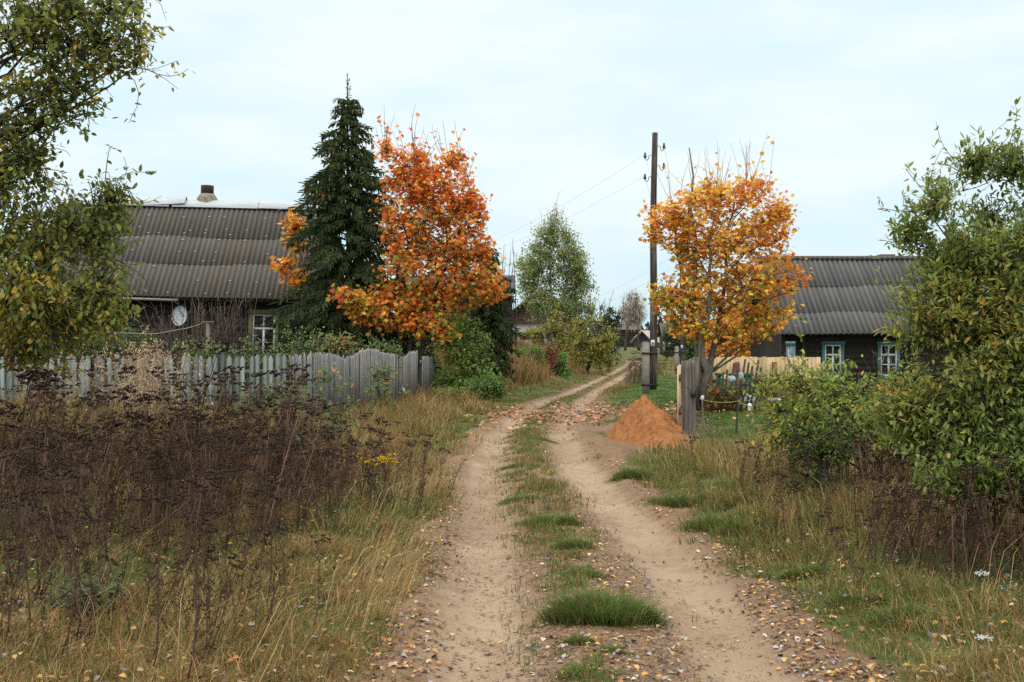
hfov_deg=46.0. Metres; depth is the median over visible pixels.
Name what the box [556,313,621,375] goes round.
willow bush
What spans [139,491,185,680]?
tansy stalk
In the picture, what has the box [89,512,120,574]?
tansy stalk
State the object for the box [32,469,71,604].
tansy stalk
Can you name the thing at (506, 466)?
grass tuft
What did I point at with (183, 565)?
tansy stalk
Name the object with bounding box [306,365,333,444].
seedling
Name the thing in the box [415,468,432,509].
tansy stalk
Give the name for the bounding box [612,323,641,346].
log shed
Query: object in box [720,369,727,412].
trellis rod
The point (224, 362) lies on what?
picket fence
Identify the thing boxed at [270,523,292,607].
tansy stalk
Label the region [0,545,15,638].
tansy stalk
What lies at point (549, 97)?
sky
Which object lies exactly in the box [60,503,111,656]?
tansy stalk
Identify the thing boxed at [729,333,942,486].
arching bush
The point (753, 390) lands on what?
trellis rod
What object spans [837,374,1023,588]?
tansy thicket
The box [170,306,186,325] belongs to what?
satellite dish
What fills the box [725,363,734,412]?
trellis rod
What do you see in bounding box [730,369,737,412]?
trellis rod
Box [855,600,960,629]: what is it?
grass tuft
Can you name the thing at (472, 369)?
lilac bush
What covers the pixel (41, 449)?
tansy stalk
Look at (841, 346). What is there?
window
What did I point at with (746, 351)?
maple tree
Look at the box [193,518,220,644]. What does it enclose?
tansy stalk
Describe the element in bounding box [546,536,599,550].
grass tuft
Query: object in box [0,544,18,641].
tansy stalk
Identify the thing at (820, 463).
green weeds
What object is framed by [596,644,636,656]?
grass tuft
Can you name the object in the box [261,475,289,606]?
tansy stalk
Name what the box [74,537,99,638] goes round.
tansy stalk
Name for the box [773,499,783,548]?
tansy stalk
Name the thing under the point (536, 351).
feathery bush
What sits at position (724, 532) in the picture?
grass tuft
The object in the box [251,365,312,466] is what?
rowan scrub
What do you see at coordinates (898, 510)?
tansy stalk
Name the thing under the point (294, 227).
maple tree
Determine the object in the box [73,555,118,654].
tansy stalk
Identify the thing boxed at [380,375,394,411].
seedling
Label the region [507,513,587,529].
grass tuft
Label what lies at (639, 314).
birch tree
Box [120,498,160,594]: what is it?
tansy stalk
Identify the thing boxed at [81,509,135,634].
tansy stalk
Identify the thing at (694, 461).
tansy stalk
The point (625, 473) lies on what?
grass tuft
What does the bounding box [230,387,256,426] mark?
seedling
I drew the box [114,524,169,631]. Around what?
tansy stalk
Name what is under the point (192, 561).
tansy stalk
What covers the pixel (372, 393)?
seedling
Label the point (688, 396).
fence post
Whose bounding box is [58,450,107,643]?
tansy stalk
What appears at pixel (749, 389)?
trellis rod
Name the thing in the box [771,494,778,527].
tansy stalk
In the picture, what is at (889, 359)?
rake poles
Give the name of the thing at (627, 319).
birch tree
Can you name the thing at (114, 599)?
tansy stalk
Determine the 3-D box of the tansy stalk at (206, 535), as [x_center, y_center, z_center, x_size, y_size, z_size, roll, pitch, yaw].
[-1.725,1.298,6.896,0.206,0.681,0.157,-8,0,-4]
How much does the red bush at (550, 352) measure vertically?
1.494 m
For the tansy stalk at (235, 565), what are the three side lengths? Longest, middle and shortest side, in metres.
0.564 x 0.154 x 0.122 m
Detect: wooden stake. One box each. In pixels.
[702,400,704,437]
[735,379,740,433]
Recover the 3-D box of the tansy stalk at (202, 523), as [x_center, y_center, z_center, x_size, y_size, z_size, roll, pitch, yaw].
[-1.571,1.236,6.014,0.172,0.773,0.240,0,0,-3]
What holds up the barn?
on the ground at (626, 448)
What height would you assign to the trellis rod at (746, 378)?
1.171 m
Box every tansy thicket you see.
[0,335,433,607]
[623,347,674,383]
[734,417,937,498]
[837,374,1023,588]
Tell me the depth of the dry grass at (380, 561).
8.14 m
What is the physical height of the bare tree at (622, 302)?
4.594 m
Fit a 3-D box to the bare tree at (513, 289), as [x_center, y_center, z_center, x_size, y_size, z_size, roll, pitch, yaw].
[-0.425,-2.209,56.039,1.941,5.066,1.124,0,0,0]
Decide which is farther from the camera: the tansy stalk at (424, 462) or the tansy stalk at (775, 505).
the tansy stalk at (424, 462)
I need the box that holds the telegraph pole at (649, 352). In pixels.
[641,132,664,393]
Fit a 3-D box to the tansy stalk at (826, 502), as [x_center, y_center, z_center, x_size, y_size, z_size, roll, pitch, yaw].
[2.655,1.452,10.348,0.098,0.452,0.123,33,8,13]
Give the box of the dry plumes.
[11,324,220,423]
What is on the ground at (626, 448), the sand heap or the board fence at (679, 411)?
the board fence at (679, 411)
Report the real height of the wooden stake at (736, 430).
1.211 m
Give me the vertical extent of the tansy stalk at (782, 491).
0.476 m
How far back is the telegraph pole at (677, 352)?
70.88 m
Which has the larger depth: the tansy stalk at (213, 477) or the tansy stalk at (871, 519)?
the tansy stalk at (871, 519)
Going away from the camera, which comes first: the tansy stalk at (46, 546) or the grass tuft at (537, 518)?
the tansy stalk at (46, 546)
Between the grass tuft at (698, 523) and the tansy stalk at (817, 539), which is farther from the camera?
the grass tuft at (698, 523)
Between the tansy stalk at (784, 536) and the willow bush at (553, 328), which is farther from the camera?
the willow bush at (553, 328)
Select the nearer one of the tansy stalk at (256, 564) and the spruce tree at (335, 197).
the tansy stalk at (256, 564)
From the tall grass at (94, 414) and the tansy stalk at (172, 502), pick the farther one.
the tall grass at (94, 414)
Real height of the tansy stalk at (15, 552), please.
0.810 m
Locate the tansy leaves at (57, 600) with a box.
[33,570,138,620]
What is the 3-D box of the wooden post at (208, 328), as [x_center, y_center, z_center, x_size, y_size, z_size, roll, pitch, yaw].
[-8.325,0.616,32.999,0.320,2.306,0.120,0,0,0]
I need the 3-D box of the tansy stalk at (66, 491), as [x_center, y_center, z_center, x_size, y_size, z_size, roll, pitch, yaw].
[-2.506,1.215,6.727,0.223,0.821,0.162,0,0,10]
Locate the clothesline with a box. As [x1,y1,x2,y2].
[113,323,202,333]
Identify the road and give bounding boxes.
[325,358,914,681]
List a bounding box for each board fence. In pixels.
[677,357,698,425]
[707,356,820,405]
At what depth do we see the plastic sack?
28.89 m
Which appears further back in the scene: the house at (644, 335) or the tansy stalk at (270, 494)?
the house at (644, 335)
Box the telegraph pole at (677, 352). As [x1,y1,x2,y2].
[674,251,684,373]
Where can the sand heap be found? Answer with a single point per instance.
(642, 420)
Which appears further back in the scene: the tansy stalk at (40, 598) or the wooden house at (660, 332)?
the wooden house at (660, 332)
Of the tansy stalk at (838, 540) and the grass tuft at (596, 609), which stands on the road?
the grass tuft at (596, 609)
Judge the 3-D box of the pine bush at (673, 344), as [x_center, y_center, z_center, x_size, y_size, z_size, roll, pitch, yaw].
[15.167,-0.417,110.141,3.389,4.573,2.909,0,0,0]
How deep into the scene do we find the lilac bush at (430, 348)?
37.19 m
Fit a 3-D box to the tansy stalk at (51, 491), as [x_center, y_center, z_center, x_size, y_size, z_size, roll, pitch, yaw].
[-2.317,1.195,6.167,0.275,0.912,0.210,-12,-4,16]
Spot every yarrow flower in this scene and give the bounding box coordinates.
[974,634,992,649]
[975,570,989,592]
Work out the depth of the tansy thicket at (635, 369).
49.77 m
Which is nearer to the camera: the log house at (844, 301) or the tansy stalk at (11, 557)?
the tansy stalk at (11, 557)
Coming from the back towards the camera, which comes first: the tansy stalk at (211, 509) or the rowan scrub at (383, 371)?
the rowan scrub at (383, 371)
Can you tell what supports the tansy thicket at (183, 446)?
on the ground at (626, 448)
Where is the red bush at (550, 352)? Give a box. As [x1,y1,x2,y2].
[542,344,561,374]
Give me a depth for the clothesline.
32.99 m
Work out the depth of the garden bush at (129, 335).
34.03 m
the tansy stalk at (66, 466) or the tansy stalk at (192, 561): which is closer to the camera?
the tansy stalk at (66, 466)
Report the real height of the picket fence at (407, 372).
1.724 m
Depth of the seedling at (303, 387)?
14.99 m
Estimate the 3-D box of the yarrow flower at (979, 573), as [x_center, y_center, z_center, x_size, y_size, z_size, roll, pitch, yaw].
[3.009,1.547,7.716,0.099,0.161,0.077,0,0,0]
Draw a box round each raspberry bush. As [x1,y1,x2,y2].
[166,335,241,407]
[232,335,288,405]
[275,322,337,398]
[315,328,369,357]
[364,336,404,394]
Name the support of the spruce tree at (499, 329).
on the ground at (626, 448)
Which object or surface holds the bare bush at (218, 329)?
on the ground at (626, 448)
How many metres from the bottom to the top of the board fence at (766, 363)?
1.551 m
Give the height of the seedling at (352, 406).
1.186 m
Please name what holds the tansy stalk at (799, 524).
on the ground at (626, 448)
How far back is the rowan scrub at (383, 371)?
24.47 m
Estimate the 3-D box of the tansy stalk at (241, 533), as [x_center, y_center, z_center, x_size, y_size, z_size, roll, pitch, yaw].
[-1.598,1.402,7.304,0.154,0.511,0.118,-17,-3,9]
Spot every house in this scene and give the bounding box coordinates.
[33,185,328,386]
[512,292,591,355]
[630,330,659,347]
[658,323,692,354]
[740,254,1016,402]
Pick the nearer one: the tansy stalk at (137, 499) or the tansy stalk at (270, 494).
the tansy stalk at (270, 494)
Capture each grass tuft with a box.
[491,494,551,506]
[495,462,536,472]
[506,579,676,628]
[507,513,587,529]
[525,436,561,444]
[542,662,626,681]
[545,565,617,580]
[546,513,583,526]
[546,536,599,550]
[562,631,597,645]
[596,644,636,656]
[602,463,659,482]
[634,490,708,509]
[661,509,761,533]
[697,515,767,536]
[770,563,839,579]
[814,586,899,609]
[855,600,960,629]
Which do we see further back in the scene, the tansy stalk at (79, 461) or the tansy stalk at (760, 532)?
the tansy stalk at (760, 532)
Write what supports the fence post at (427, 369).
on the ground at (626, 448)
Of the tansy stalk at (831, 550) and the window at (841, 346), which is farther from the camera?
the window at (841, 346)
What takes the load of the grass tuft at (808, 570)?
on the road
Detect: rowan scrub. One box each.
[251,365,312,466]
[359,360,400,413]
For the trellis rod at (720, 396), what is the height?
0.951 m
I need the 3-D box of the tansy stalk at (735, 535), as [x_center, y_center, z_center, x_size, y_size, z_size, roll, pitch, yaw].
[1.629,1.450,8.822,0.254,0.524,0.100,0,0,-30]
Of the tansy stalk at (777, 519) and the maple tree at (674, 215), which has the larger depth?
the maple tree at (674, 215)
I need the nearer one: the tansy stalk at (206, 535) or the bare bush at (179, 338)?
the tansy stalk at (206, 535)
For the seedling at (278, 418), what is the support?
on the ground at (626, 448)
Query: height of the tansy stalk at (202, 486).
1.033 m
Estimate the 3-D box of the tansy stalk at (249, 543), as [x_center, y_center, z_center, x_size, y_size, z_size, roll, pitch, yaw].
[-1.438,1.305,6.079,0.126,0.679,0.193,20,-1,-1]
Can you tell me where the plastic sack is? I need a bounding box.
[739,395,755,403]
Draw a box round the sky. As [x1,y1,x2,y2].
[0,0,1023,334]
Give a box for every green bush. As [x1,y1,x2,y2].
[428,382,472,399]
[459,369,511,399]
[553,351,573,377]
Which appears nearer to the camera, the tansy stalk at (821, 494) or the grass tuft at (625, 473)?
the tansy stalk at (821, 494)
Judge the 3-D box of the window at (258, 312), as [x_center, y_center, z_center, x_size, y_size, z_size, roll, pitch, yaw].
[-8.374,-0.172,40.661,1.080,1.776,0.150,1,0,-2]
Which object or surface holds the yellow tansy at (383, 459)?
on the ground at (626, 448)
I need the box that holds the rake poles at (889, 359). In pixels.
[876,343,897,379]
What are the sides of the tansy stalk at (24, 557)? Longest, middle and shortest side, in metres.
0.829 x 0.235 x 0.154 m
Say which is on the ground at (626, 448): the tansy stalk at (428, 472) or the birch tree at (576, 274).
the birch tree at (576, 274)
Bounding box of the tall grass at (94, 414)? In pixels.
[0,383,337,480]
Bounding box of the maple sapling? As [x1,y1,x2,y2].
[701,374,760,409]
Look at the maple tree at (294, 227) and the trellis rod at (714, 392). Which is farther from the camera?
the maple tree at (294, 227)
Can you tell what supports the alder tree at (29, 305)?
on the ground at (626, 448)
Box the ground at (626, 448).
[0,346,1023,681]
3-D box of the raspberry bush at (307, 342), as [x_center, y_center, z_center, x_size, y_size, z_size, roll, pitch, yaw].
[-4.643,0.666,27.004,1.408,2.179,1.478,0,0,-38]
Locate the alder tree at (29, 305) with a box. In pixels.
[0,0,195,381]
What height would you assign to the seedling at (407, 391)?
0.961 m
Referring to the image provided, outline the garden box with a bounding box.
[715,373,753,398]
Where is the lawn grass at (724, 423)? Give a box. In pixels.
[605,374,960,448]
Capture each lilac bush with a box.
[388,330,446,389]
[432,309,502,388]
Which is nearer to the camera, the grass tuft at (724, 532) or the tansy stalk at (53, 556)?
the tansy stalk at (53, 556)
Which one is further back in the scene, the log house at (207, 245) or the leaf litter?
the log house at (207, 245)
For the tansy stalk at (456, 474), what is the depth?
12.89 m
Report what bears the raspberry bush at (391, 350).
on the ground at (626, 448)
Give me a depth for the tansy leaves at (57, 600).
6.93 m
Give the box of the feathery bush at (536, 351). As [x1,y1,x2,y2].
[512,343,547,368]
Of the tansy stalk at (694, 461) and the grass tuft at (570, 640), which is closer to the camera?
the grass tuft at (570, 640)
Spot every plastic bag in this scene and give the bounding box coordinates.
[727,376,735,382]
[738,372,743,380]
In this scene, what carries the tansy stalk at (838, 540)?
on the ground at (626, 448)
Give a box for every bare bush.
[119,298,284,386]
[173,289,260,386]
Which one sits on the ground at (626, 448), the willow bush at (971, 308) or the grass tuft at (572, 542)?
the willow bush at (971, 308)
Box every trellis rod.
[711,375,717,410]
[717,372,724,412]
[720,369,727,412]
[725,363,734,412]
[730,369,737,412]
[734,359,745,412]
[739,362,749,411]
[745,366,752,412]
[749,360,758,411]
[754,367,761,410]
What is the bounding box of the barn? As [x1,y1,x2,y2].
[400,275,515,353]
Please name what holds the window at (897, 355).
in the log house at (844, 301)
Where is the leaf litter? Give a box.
[0,396,1023,681]
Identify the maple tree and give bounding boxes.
[269,179,317,300]
[325,103,511,393]
[637,133,812,404]
[705,283,750,356]
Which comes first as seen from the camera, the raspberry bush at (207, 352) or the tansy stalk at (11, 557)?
the tansy stalk at (11, 557)
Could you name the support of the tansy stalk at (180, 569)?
on the ground at (626, 448)
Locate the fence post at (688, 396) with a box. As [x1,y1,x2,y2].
[681,360,695,439]
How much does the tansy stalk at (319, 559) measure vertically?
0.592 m
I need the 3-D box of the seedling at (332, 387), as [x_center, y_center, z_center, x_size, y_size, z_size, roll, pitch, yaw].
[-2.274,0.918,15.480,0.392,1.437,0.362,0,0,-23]
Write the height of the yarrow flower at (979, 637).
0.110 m
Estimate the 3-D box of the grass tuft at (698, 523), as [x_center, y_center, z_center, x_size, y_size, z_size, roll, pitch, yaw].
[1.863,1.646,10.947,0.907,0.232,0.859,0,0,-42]
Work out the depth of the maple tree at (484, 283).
36.11 m
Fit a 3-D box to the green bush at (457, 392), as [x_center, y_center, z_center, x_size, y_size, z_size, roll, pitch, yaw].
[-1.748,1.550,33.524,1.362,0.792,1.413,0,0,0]
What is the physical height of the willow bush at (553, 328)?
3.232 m
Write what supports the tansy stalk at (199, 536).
on the ground at (626, 448)
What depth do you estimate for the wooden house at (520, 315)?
77.01 m
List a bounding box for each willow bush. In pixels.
[520,309,577,363]
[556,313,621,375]
[848,96,1023,513]
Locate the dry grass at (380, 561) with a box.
[0,325,1023,681]
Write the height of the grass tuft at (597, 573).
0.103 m
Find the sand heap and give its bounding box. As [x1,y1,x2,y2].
[607,395,694,449]
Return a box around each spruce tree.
[248,74,442,377]
[454,246,522,384]
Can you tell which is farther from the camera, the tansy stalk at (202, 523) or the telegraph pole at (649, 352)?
the telegraph pole at (649, 352)
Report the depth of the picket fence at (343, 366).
21.87 m
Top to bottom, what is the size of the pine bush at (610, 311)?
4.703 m
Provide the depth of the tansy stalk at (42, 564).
6.88 m
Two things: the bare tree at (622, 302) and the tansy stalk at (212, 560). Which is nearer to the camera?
the tansy stalk at (212, 560)
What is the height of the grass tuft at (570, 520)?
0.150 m
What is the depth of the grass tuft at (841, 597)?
7.66 m
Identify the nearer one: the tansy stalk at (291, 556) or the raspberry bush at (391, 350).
the tansy stalk at (291, 556)
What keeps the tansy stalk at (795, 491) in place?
on the ground at (626, 448)
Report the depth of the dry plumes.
16.32 m
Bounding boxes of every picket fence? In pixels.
[0,352,288,414]
[287,351,352,420]
[353,348,417,415]
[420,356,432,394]
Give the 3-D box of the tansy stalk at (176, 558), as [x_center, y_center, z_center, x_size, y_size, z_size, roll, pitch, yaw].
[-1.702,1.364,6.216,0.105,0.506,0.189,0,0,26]
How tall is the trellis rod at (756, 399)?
1.054 m
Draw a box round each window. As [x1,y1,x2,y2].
[247,309,279,361]
[785,341,795,357]
[821,341,845,379]
[876,341,900,379]
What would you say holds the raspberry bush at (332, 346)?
on the ground at (626, 448)
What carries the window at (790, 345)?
in the log house at (844, 301)
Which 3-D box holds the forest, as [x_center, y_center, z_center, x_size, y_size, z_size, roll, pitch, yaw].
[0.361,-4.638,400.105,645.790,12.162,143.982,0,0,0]
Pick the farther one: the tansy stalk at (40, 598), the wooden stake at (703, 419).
the wooden stake at (703, 419)
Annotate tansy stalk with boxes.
[0,497,40,649]
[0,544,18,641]
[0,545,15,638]
[5,500,54,614]
[12,489,39,641]
[19,488,87,657]
[23,512,54,613]
[25,438,83,580]
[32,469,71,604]
[34,590,53,664]
[37,462,94,639]
[38,514,56,591]
[41,486,76,625]
[42,516,70,590]
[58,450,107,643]
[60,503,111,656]
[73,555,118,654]
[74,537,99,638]
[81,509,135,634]
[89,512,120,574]
[109,573,123,632]
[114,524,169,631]
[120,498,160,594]
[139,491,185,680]
[141,539,158,611]
[154,463,219,615]
[162,557,193,641]
[164,565,183,640]
[167,525,222,610]
[174,542,192,610]
[178,512,213,654]
[179,472,226,681]
[183,491,210,616]
[185,510,229,609]
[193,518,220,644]
[194,501,217,607]
[195,545,219,663]
[198,552,242,656]
[203,505,240,639]
[203,536,261,650]
[225,532,265,601]
[230,509,268,627]
[236,529,273,622]
[246,489,282,631]
[254,550,300,644]
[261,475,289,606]
[266,520,294,624]
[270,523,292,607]
[308,534,330,624]
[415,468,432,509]
[416,438,438,514]
[433,447,450,502]
[445,457,468,496]
[683,436,703,495]
[717,504,747,569]
[754,520,769,549]
[755,477,767,551]
[771,472,787,544]
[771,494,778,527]
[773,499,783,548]
[779,476,786,524]
[789,485,811,564]
[795,516,806,569]
[813,472,830,530]
[814,518,821,552]
[815,487,836,521]
[815,534,844,578]
[816,507,860,588]
[822,508,834,576]
[825,476,839,537]
[827,525,876,610]
[861,516,913,600]
[883,486,917,558]
[1015,559,1023,620]
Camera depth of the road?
8.46 m
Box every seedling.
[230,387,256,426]
[268,386,285,448]
[292,375,312,450]
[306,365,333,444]
[318,359,348,457]
[334,376,365,449]
[363,381,377,422]
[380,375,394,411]
[399,383,411,407]
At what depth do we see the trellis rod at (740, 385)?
28.09 m
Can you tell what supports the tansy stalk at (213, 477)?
on the ground at (626, 448)
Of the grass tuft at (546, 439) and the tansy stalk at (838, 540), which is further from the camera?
the grass tuft at (546, 439)
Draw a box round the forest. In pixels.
[396,309,711,342]
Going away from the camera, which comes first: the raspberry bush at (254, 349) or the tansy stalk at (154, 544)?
the tansy stalk at (154, 544)
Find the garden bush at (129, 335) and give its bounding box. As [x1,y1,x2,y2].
[57,317,161,389]
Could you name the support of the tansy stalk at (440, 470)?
on the road
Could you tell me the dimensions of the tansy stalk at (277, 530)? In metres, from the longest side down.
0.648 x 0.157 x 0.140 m
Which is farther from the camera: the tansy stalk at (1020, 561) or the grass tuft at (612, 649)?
the tansy stalk at (1020, 561)
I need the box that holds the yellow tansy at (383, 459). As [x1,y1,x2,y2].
[357,453,402,513]
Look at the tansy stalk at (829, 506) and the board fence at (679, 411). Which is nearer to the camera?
the tansy stalk at (829, 506)
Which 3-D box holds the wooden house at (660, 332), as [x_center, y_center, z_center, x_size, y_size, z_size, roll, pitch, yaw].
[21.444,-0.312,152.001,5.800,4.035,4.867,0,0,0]
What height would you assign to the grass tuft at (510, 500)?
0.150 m
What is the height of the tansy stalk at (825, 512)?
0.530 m
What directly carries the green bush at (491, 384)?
on the ground at (626, 448)
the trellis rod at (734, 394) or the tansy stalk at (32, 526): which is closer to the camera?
the tansy stalk at (32, 526)
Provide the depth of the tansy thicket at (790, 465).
12.88 m
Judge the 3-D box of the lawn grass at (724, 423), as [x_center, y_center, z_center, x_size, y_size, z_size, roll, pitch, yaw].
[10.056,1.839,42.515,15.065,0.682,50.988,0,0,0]
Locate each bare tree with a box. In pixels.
[500,239,518,347]
[587,291,624,347]
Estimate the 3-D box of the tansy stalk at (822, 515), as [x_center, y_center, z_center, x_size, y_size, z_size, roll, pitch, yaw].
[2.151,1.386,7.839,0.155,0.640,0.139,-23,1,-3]
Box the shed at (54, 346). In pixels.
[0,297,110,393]
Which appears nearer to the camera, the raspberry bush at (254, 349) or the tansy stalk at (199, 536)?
the tansy stalk at (199, 536)
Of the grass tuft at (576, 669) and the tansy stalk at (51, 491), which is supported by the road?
the grass tuft at (576, 669)
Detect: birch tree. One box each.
[511,190,600,346]
[616,288,645,350]
[625,289,649,350]
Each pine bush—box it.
[592,305,624,364]
[660,321,690,360]
[678,305,710,360]
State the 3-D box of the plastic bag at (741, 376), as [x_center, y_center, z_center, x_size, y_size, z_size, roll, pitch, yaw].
[3.990,0.616,20.986,0.097,0.160,0.085,0,0,0]
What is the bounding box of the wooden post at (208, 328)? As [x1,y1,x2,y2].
[201,321,213,357]
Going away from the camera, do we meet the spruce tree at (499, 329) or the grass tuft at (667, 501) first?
the grass tuft at (667, 501)
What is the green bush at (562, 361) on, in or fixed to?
on the ground at (626, 448)
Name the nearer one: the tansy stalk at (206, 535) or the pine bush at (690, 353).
the tansy stalk at (206, 535)
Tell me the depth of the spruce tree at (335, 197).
37.51 m
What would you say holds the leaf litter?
on the road
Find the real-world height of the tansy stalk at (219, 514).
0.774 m
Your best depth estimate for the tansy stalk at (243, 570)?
6.75 m
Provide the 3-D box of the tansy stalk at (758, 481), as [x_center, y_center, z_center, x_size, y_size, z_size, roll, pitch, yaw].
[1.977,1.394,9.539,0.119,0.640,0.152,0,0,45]
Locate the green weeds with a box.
[753,407,882,502]

